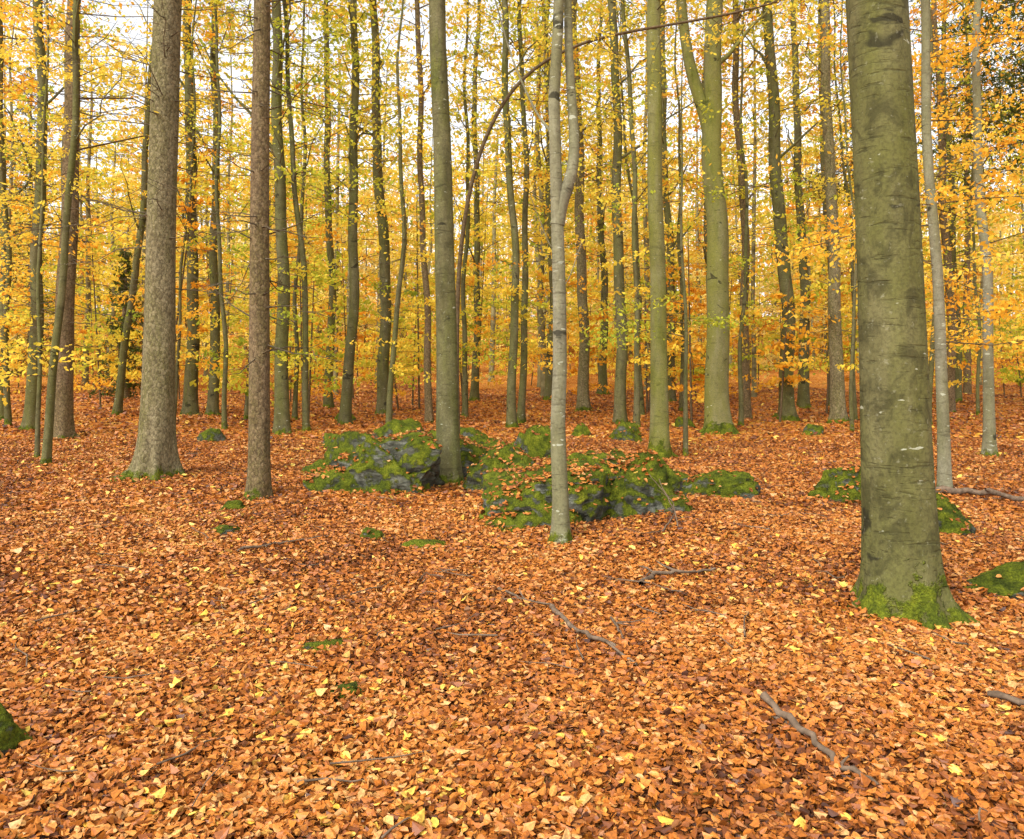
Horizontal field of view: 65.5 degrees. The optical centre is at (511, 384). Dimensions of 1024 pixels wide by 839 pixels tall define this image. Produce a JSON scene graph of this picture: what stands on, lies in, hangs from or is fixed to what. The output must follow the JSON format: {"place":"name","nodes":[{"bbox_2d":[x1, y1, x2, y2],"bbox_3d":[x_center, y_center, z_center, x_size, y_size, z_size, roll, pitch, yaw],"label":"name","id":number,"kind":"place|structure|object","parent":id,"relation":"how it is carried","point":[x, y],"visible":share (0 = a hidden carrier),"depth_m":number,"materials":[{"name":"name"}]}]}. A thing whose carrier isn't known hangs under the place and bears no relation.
{"place":"outdoors","nodes":[
{"label":"outdoors","id":0,"kind":"place"},
{"bbox_2d":[0,322,1023,838],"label":"ground","id":1,"kind":"structure","parent":0,"point":[818,380],"depth_m":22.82,"materials":[{"name":"plant"}]},
{"bbox_2d":[0,703,32,759],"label":"mossy stone","id":2,"kind":"object","parent":1,"relation":"on","point":[12,734],"visible":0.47,"depth_m":3.60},
{"bbox_2d":[0,9,56,282],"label":"young beech tree","id":3,"kind":"object","parent":1,"relation":"on","point":[4,269],"visible":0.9,"depth_m":19.11,"materials":[{"name":"yellow plant"}]},
{"bbox_2d":[0,65,87,379],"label":"green spruce tree","id":4,"kind":"object","parent":1,"relation":"on","point":[19,253],"visible":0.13,"depth_m":47.87,"materials":[{"name":"brown plant"}]},
{"bbox_2d":[0,84,88,424],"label":"young beech tree","id":5,"kind":"object","parent":1,"relation":"on","point":[7,414],"visible":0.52,"depth_m":24.97,"materials":[{"name":"yellow plant"}]},
{"bbox_2d":[0,0,116,419],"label":"beech tree","id":6,"kind":"object","parent":1,"relation":"on","point":[4,46],"visible":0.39,"depth_m":26.95,"materials":[{"name":"yellow plant"}]},
{"bbox_2d":[0,0,135,457],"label":"young beech tree","id":7,"kind":"object","parent":1,"relation":"on","point":[39,334],"visible":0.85,"depth_m":16.56,"materials":[{"name":"yellow plant"}]},
{"bbox_2d":[0,0,148,360],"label":"young beech tree","id":8,"kind":"object","parent":1,"relation":"on","point":[85,26],"visible":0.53,"depth_m":21.61,"materials":[{"name":"yellow plant"}]},
{"bbox_2d":[0,0,185,429],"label":"beech tree","id":9,"kind":"object","parent":1,"relation":"on","point":[28,418],"visible":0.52,"depth_m":22.87,"materials":[{"name":"yellow plant"}]},
{"bbox_2d":[0,0,192,439],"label":"spruce tree","id":10,"kind":"object","parent":1,"relation":"on","point":[64,426],"visible":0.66,"depth_m":19.86,"materials":[{"name":"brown plant"}]},
{"bbox_2d":[87,244,143,398],"bbox_3d":[-17.401,-2.673,36.050,2.877,7.300,3.250,0,0,0],"label":"green spruce tree","id":11,"kind":"object","parent":1,"relation":"on","point":[128,385],"visible":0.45,"depth_m":35.83,"materials":[{"name":"brown plant"}]},
{"bbox_2d":[45,2,233,415],"bbox_3d":[-11.982,-11.771,26.806,7.518,26.300,6.318,0,0,0],"label":"beech tree","id":12,"kind":"object","parent":1,"relation":"on","point":[117,409],"visible":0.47,"depth_m":26.90,"materials":[{"name":"yellow plant"}]},
{"bbox_2d":[1,0,301,481],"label":"spruce tree","id":13,"kind":"object","parent":1,"relation":"on","point":[155,456],"visible":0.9,"depth_m":12.90,"materials":[{"name":"brown plant"}]},
{"bbox_2d":[0,0,314,465],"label":"beech tree","id":14,"kind":"object","parent":1,"relation":"on","point":[46,454],"visible":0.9,"depth_m":15.24,"materials":[{"name":"yellow plant"}]},
{"bbox_2d":[81,0,272,415],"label":"beech tree","id":15,"kind":"object","parent":1,"relation":"on","point":[190,404],"visible":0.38,"depth_m":28.82,"materials":[{"name":"yellow plant"}]},
{"bbox_2d":[103,0,250,414],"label":"young beech tree","id":16,"kind":"object","parent":1,"relation":"on","point":[190,314],"visible":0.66,"depth_m":23.95,"materials":[{"name":"yellow plant"}]},
{"bbox_2d":[197,428,226,442],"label":"mossy stone","id":17,"kind":"object","parent":1,"relation":"on","point":[215,434],"visible":0.49,"depth_m":18.91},
{"bbox_2d":[135,0,299,415],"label":"beech tree","id":18,"kind":"object","parent":1,"relation":"on","point":[212,406],"visible":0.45,"depth_m":28.87,"materials":[{"name":"yellow plant"}]},
{"bbox_2d":[141,0,293,429],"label":"young beech tree","id":19,"kind":"object","parent":1,"relation":"on","point":[224,425],"visible":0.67,"depth_m":22.98,"materials":[{"name":"yellow plant"}]},
{"bbox_2d":[211,524,240,536],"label":"mossy stone","id":20,"kind":"object","parent":1,"relation":"on","point":[224,529],"visible":0.45,"depth_m":8.49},
{"bbox_2d":[219,500,245,510],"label":"mossy stone","id":21,"kind":"object","parent":1,"relation":"on","point":[233,504],"visible":0.46,"depth_m":9.84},
{"bbox_2d":[177,0,318,418],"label":"young beech tree","id":22,"kind":"object","parent":1,"relation":"on","point":[247,397],"visible":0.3,"depth_m":26.91,"materials":[{"name":"yellow plant"}]},
{"bbox_2d":[159,0,378,500],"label":"spruce tree","id":23,"kind":"object","parent":1,"relation":"on","point":[258,483],"visible":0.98,"depth_m":10.89,"materials":[{"name":"brown plant"}]},
{"bbox_2d":[122,0,424,430],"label":"beech tree","id":24,"kind":"object","parent":1,"relation":"on","point":[304,366],"visible":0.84,"depth_m":22.22,"materials":[{"name":"yellow plant"}]},
{"bbox_2d":[236,535,328,551],"bbox_3d":[-2.153,1.545,7.763,0.989,0.077,0.293,0,0,-45],"label":"fallen branch","id":25,"kind":"object","parent":1,"relation":"on","point":[255,546],"visible":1,"depth_m":7.72,"materials":[{"name":"wood"}]},
{"bbox_2d":[180,0,391,434],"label":"beech tree","id":26,"kind":"object","parent":1,"relation":"on","point":[281,423],"visible":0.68,"depth_m":21.87,"materials":[{"name":"yellow plant"}]},
{"bbox_2d":[231,0,378,419],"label":"young beech tree","id":27,"kind":"object","parent":1,"relation":"on","point":[295,396],"visible":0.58,"depth_m":25.92,"materials":[{"name":"yellow plant"}]},
{"bbox_2d":[242,0,391,407],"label":"beech tree","id":28,"kind":"object","parent":1,"relation":"on","point":[328,402],"visible":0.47,"depth_m":32.87,"materials":[{"name":"yellow plant"}]},
{"bbox_2d":[299,638,353,654],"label":"flat stone","id":29,"kind":"object","parent":1,"relation":"on","point":[310,645],"visible":0.3,"depth_m":4.77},
{"bbox_2d":[321,433,339,447],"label":"mossy boulder","id":30,"kind":"object","parent":1,"relation":"on","point":[329,441],"visible":0.12,"depth_m":18.47,"materials":[{"name":"stone"}]},
{"bbox_2d":[217,0,460,424],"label":"beech tree","id":31,"kind":"object","parent":1,"relation":"on","point":[345,414],"visible":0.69,"depth_m":23.86,"materials":[{"name":"yellow plant"}]},
{"bbox_2d":[325,681,364,701],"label":"flat stone","id":32,"kind":"object","parent":1,"relation":"on","point":[354,684],"visible":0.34,"depth_m":4.22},
{"bbox_2d":[359,527,383,540],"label":"mossy stone","id":33,"kind":"object","parent":1,"relation":"on","point":[377,533],"visible":0.48,"depth_m":8.31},
{"bbox_2d":[302,431,444,493],"bbox_3d":[-1.961,1.593,11.866,1.972,1.843,2.057,0,0,0],"label":"mossy boulder","id":34,"kind":"object","parent":1,"relation":"on","point":[418,458],"visible":0.49,"depth_m":11.08,"materials":[{"name":"plant"}]},
{"bbox_2d":[288,0,470,414],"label":"beech tree","id":35,"kind":"object","parent":1,"relation":"on","point":[383,364],"visible":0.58,"depth_m":27.86,"materials":[{"name":"yellow plant"}]},
{"bbox_2d":[372,418,424,438],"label":"mossy boulder","id":36,"kind":"object","parent":1,"relation":"on","point":[394,426],"visible":0.31,"depth_m":19.88,"materials":[{"name":"plant"}]},
{"bbox_2d":[326,0,473,423],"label":"young beech tree","id":37,"kind":"object","parent":1,"relation":"on","point":[394,346],"visible":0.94,"depth_m":21.95,"materials":[{"name":"yellow plant"}]},
{"bbox_2d":[321,0,523,422],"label":"tree","id":38,"kind":"object","parent":1,"relation":"on","point":[428,402],"visible":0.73,"depth_m":24.91,"materials":[{"name":"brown plant"}]},
{"bbox_2d":[401,539,445,550],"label":"mossy stone","id":39,"kind":"object","parent":1,"relation":"on","point":[419,543],"visible":0.36,"depth_m":8.06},
{"bbox_2d":[429,0,464,485],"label":"beech tree","id":40,"kind":"object","parent":1,"relation":"on","point":[447,427],"visible":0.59,"depth_m":11.97,"materials":[{"name":"green plant"}]},
{"bbox_2d":[429,430,487,478],"bbox_3d":[-1.077,1.619,13.386,1.640,1.764,1.877,0,0,-44],"label":"mossy boulder","id":41,"kind":"object","parent":1,"relation":"on","point":[467,459],"visible":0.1,"depth_m":12.73,"materials":[{"name":"plant"}]},
{"bbox_2d":[403,0,522,417],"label":"young beech tree","id":42,"kind":"object","parent":1,"relation":"on","point":[465,347],"visible":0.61,"depth_m":26.92,"materials":[{"name":"yellow plant"}]},
{"bbox_2d":[394,0,546,400],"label":"beech tree","id":43,"kind":"object","parent":1,"relation":"on","point":[474,392],"visible":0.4,"depth_m":35.86,"materials":[{"name":"yellow plant"}]},
{"bbox_2d":[460,427,495,445],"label":"mossy boulder","id":44,"kind":"object","parent":1,"relation":"on","point":[472,432],"visible":0.19,"depth_m":18.81,"materials":[{"name":"plant"}]},
{"bbox_2d":[462,441,536,490],"bbox_3d":[-0.044,1.609,11.583,1.311,1.525,1.381,0,0,-29],"label":"mossy boulder","id":45,"kind":"object","parent":1,"relation":"on","point":[473,480],"visible":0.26,"depth_m":11.36,"materials":[{"name":"plant"}]},
{"bbox_2d":[402,0,616,427],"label":"beech tree","id":46,"kind":"object","parent":1,"relation":"on","point":[511,412],"visible":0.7,"depth_m":23.91,"materials":[{"name":"yellow plant"}]},
{"bbox_2d":[0,0,1023,397],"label":"distant trees","id":47,"kind":"object","parent":1,"relation":"on","point":[542,278],"visible":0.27,"depth_m":60.70,"materials":[{"name":"yellow plant"}]},
{"bbox_2d":[0,150,1023,421],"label":"understory saplings","id":48,"kind":"object","parent":1,"relation":"on","point":[416,342],"visible":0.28,"depth_m":31.31,"materials":[{"name":"yellow plant"}]},
{"bbox_2d":[1,445,1023,838],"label":"twigs","id":49,"kind":"object","parent":1,"relation":"on","point":[435,629],"depth_m":5.08,"materials":[{"name":"wood"}]},
{"bbox_2d":[7,135,1023,356],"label":"hillside forest","id":50,"kind":"object","parent":1,"relation":"on","point":[999,233],"visible":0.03,"depth_m":110.20,"materials":[{"name":"plant"}]},
{"bbox_2d":[479,585,554,605],"bbox_3d":[0.079,1.519,5.761,0.573,0.080,0.359,0,0,19],"label":"fallen branch","id":51,"kind":"object","parent":1,"relation":"on","point":[514,594],"visible":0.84,"depth_m":5.73,"materials":[{"name":"wood"}]},
{"bbox_2d":[414,0,634,423],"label":"beech tree","id":52,"kind":"object","parent":1,"relation":"on","point":[521,411],"visible":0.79,"depth_m":24.89,"materials":[{"name":"yellow plant"}]},
{"bbox_2d":[520,425,550,457],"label":"mossy boulder","id":53,"kind":"object","parent":1,"relation":"on","point":[534,445],"visible":0.3,"depth_m":15.06,"materials":[{"name":"plant"}]},
{"bbox_2d":[495,0,581,544],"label":"young beech tree","id":54,"kind":"object","parent":1,"relation":"on","point":[560,196],"visible":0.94,"depth_m":8.15,"materials":[{"name":"grey plant"}]},
{"bbox_2d":[476,0,612,399],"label":"beech tree","id":55,"kind":"object","parent":1,"relation":"on","point":[548,387],"visible":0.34,"depth_m":33.88,"materials":[{"name":"yellow plant"}]},
{"bbox_2d":[478,459,611,532],"bbox_3d":[0.522,1.627,9.716,2.027,1.367,2.126,0,0,0],"label":"mossy boulder","id":56,"kind":"object","parent":1,"relation":"on","point":[583,500],"visible":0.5,"depth_m":9.03,"materials":[{"name":"plant"}]},
{"bbox_2d":[493,0,611,367],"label":"young beech tree","id":57,"kind":"object","parent":1,"relation":"on","point":[572,339],"visible":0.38,"depth_m":25.85,"materials":[{"name":"yellow plant"}]},
{"bbox_2d":[571,422,590,435],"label":"mossy stone","id":58,"kind":"object","parent":1,"relation":"on","point":[579,430],"visible":0.45,"depth_m":21.85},
{"bbox_2d":[567,450,596,464],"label":"mossy boulder","id":59,"kind":"object","parent":1,"relation":"on","point":[581,456],"visible":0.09,"depth_m":12.44,"materials":[{"name":"plant"}]},
{"bbox_2d":[508,0,694,411],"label":"tree","id":60,"kind":"object","parent":1,"relation":"on","point":[583,401],"visible":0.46,"depth_m":28.85,"materials":[{"name":"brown plant"}]},
{"bbox_2d":[561,0,646,394],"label":"beech tree","id":61,"kind":"object","parent":1,"relation":"on","point":[602,369],"visible":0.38,"depth_m":41.85,"materials":[{"name":"yellow plant"}]},
{"bbox_2d":[404,0,812,433],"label":"bent beech sapling","id":62,"kind":"object","parent":1,"relation":"on","point":[478,158],"visible":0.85,"depth_m":13.98,"materials":[{"name":"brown plant"}]},
{"bbox_2d":[213,412,1023,696],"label":"moss","id":63,"kind":"object","parent":1,"relation":"on","point":[577,469],"visible":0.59,"depth_m":9.62,"materials":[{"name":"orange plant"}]},
{"bbox_2d":[609,421,642,441],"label":"mossy boulder","id":64,"kind":"object","parent":1,"relation":"on","point":[632,433],"visible":0.5,"depth_m":20.29,"materials":[{"name":"plant"}]},
{"bbox_2d":[517,0,747,426],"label":"beech tree","id":65,"kind":"object","parent":1,"relation":"on","point":[635,293],"visible":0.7,"depth_m":22.93,"materials":[{"name":"yellow plant"}]},
{"bbox_2d":[574,3,696,415],"bbox_3d":[4.125,-5.781,26.880,4.114,14.343,3.223,0,0,29],"label":"young beech tree","id":66,"kind":"object","parent":1,"relation":"on","point":[642,408],"visible":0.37,"depth_m":26.91,"materials":[{"name":"yellow plant"}]},
{"bbox_2d":[593,448,693,519],"bbox_3d":[1.535,1.542,9.814,1.270,1.456,1.566,0,0,0],"label":"mossy boulder","id":67,"kind":"object","parent":1,"relation":"on","point":[630,488],"visible":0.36,"depth_m":9.26,"materials":[{"name":"plant"}]},
{"bbox_2d":[530,0,760,424],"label":"beech tree","id":68,"kind":"object","parent":1,"relation":"on","point":[620,413],"visible":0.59,"depth_m":24.87,"materials":[{"name":"yellow plant"}]},
{"bbox_2d":[570,41,752,455],"bbox_3d":[2.651,-2.883,17.410,5.280,9.531,3.342,0,0,-39],"label":"young beech tree","id":69,"kind":"object","parent":1,"relation":"on","point":[682,227],"visible":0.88,"depth_m":17.16,"materials":[{"name":"yellow plant"}]},
{"bbox_2d":[593,0,739,401],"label":"beech tree","id":70,"kind":"object","parent":1,"relation":"on","point":[672,360],"visible":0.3,"depth_m":35.88,"materials":[{"name":"yellow plant"}]},
{"bbox_2d":[638,561,715,585],"bbox_3d":[1.236,1.567,6.742,0.951,0.102,0.480,0,0,-39],"label":"fallen branch","id":71,"kind":"object","parent":1,"relation":"on","point":[653,574],"visible":0.98,"depth_m":6.72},
{"bbox_2d":[647,0,714,457],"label":"beech tree","id":72,"kind":"object","parent":1,"relation":"on","point":[659,440],"visible":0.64,"depth_m":16.76,"materials":[{"name":"green plant"}]},
{"bbox_2d":[629,0,733,410],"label":"young beech tree","id":73,"kind":"object","parent":1,"relation":"on","point":[680,408],"visible":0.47,"depth_m":29.95,"materials":[{"name":"yellow plant"}]},
{"bbox_2d":[637,0,776,365],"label":"beech tree","id":74,"kind":"object","parent":1,"relation":"on","point":[696,129],"visible":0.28,"depth_m":39.92,"materials":[{"name":"yellow plant"}]},
{"bbox_2d":[682,470,760,498],"bbox_3d":[2.749,1.579,11.080,1.366,0.763,0.769,0,0,0],"label":"mossy boulder","id":75,"kind":"object","parent":1,"relation":"on","point":[740,484],"visible":0.41,"depth_m":10.85,"materials":[{"name":"plant"}]},
{"bbox_2d":[617,0,841,434],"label":"beech tree","id":76,"kind":"object","parent":1,"relation":"on","point":[717,415],"visible":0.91,"depth_m":21.78,"materials":[{"name":"green plant"}]},
{"bbox_2d":[665,0,813,425],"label":"young beech tree","id":77,"kind":"object","parent":1,"relation":"on","point":[741,357],"visible":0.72,"depth_m":23.95,"materials":[{"name":"yellow plant"}]},
{"bbox_2d":[663,0,834,418],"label":"spruce tree","id":78,"kind":"object","parent":1,"relation":"on","point":[736,77],"visible":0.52,"depth_m":25.91,"materials":[{"name":"plant"}]},
{"bbox_2d":[666,0,849,420],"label":"beech tree","id":79,"kind":"object","parent":1,"relation":"on","point":[779,214],"visible":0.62,"depth_m":24.84,"materials":[{"name":"yellow plant"}]},
{"bbox_2d":[726,0,853,408],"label":"beech tree","id":80,"kind":"object","parent":1,"relation":"on","point":[803,396],"visible":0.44,"depth_m":32.85,"materials":[{"name":"yellow plant"}]},
{"bbox_2d":[755,0,858,405],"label":"beech tree","id":81,"kind":"object","parent":1,"relation":"on","point":[821,156],"visible":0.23,"depth_m":35.93,"materials":[{"name":"yellow plant"}]},
{"bbox_2d":[802,423,823,434],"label":"mossy stone","id":82,"kind":"object","parent":1,"relation":"on","point":[808,428],"visible":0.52,"depth_m":20.88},
{"bbox_2d":[739,692,890,788],"bbox_3d":[1.320,1.550,3.541,0.088,0.134,0.865,0,0,-23],"label":"fallen branch","id":83,"kind":"object","parent":1,"relation":"on","point":[779,712],"visible":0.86,"depth_m":3.56,"materials":[{"name":"wood"}]},
{"bbox_2d":[789,0,858,430],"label":"young beech tree","id":84,"kind":"object","parent":1,"relation":"on","point":[854,286],"visible":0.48,"depth_m":22.01,"materials":[{"name":"yellow plant"}]},
{"bbox_2d":[749,0,919,423],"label":"tree","id":85,"kind":"object","parent":1,"relation":"on","point":[837,410],"visible":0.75,"depth_m":23.87,"materials":[{"name":"brown plant"}]},
{"bbox_2d":[808,465,860,502],"bbox_3d":[4.776,1.588,11.164,1.255,0.942,0.746,0,0,0],"label":"mossy boulder","id":86,"kind":"object","parent":1,"relation":"on","point":[828,483],"visible":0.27,"depth_m":11.02,"materials":[{"name":"plant"}]},
{"bbox_2d":[770,0,948,419],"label":"young beech tree","id":87,"kind":"object","parent":1,"relation":"on","point":[851,263],"visible":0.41,"depth_m":26.01,"materials":[{"name":"yellow plant"}]},
{"bbox_2d":[782,0,971,217],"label":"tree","id":88,"kind":"object","parent":1,"relation":"on","point":[843,63],"visible":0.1,"depth_m":38.37,"materials":[{"name":"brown plant"}]},
{"bbox_2d":[738,0,1023,496],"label":"young beech tree","id":89,"kind":"object","parent":1,"relation":"on","point":[944,464],"visible":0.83,"depth_m":11.38,"materials":[{"name":"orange plant"}]},
{"bbox_2d":[842,0,968,350],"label":"young beech tree","id":90,"kind":"object","parent":1,"relation":"on","point":[919,83],"visible":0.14,"depth_m":26.77,"materials":[{"name":"yellow plant"}]},
{"bbox_2d":[845,0,979,634],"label":"beech tree","id":91,"kind":"object","parent":1,"relation":"on","point":[901,573],"visible":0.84,"depth_m":5.55,"materials":[{"name":"green plant"}]},
{"bbox_2d":[845,0,1023,456],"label":"pale beech tree","id":92,"kind":"object","parent":1,"relation":"on","point":[989,444],"visible":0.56,"depth_m":16.91,"materials":[{"name":"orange plant"}]},
{"bbox_2d":[852,0,1023,411],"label":"spruce tree","id":93,"kind":"object","parent":1,"relation":"on","point":[948,259],"visible":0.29,"depth_m":29.85,"materials":[{"name":"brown plant"}]},
{"bbox_2d":[856,0,1020,423],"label":"young beech tree","id":94,"kind":"object","parent":1,"relation":"on","point":[931,361],"visible":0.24,"depth_m":23.43,"materials":[{"name":"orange plant"}]},
{"bbox_2d":[936,492,975,534],"bbox_3d":[4.727,1.591,8.704,0.741,0.785,0.657,0,0,0],"label":"mossy boulder","id":95,"kind":"object","parent":1,"relation":"on","point":[945,514],"visible":0.3,"depth_m":8.55,"materials":[{"name":"plant"}]},
{"bbox_2d":[911,0,1023,402],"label":"beech tree","id":96,"kind":"object","parent":1,"relation":"on","point":[958,376],"visible":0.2,"depth_m":33.85,"materials":[{"name":"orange plant"}]},
{"bbox_2d":[912,0,1023,393],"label":"green spruce tree","id":97,"kind":"object","parent":1,"relation":"on","point":[967,387],"visible":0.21,"depth_m":41.86,"materials":[{"name":"brown plant"}]},
{"bbox_2d":[913,0,1023,416],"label":"young beech tree","id":98,"kind":"object","parent":1,"relation":"on","point":[977,317],"visible":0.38,"depth_m":26.96,"materials":[{"name":"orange plant"}]},
{"bbox_2d":[916,0,1023,164],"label":"green spruce tree","id":99,"kind":"object","parent":1,"relation":"on","point":[987,64],"visible":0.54,"depth_m":23.99,"materials":[{"name":"brown plant"}]},
{"bbox_2d":[933,0,1023,179],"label":"green spruce tree","id":100,"kind":"object","parent":1,"relation":"on","point":[992,82],"visible":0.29,"depth_m":28.99,"materials":[{"name":"brown plant"}]},
{"bbox_2d":[935,485,1023,500],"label":"fallen log","id":101,"kind":"object","parent":1,"relation":"on","point":[966,490],"visible":0.46,"depth_m":11.12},
{"bbox_2d":[961,561,1023,599],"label":"mossy boulder","id":102,"kind":"object","parent":1,"relation":"on","point":[1010,581],"visible":0.56,"depth_m":6.34,"materials":[{"name":"plant"}]},
{"bbox_2d":[981,35,1023,369],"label":"young beech tree","id":103,"kind":"object","parent":1,"relation":"on","point":[1014,175],"visible":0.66,"depth_m":20.99,"materials":[{"name":"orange plant"}]},
{"bbox_2d":[987,690,1023,705],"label":"fallen branch","id":104,"kind":"object","parent":1,"relation":"on","point":[1002,695],"visible":0.99,"depth_m":4.01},
{"bbox_2d":[2,0,1023,321],"label":"sky","id":105,"kind":"structure","parent":0,"point":[109,11],"materials":[{"name":"white"}]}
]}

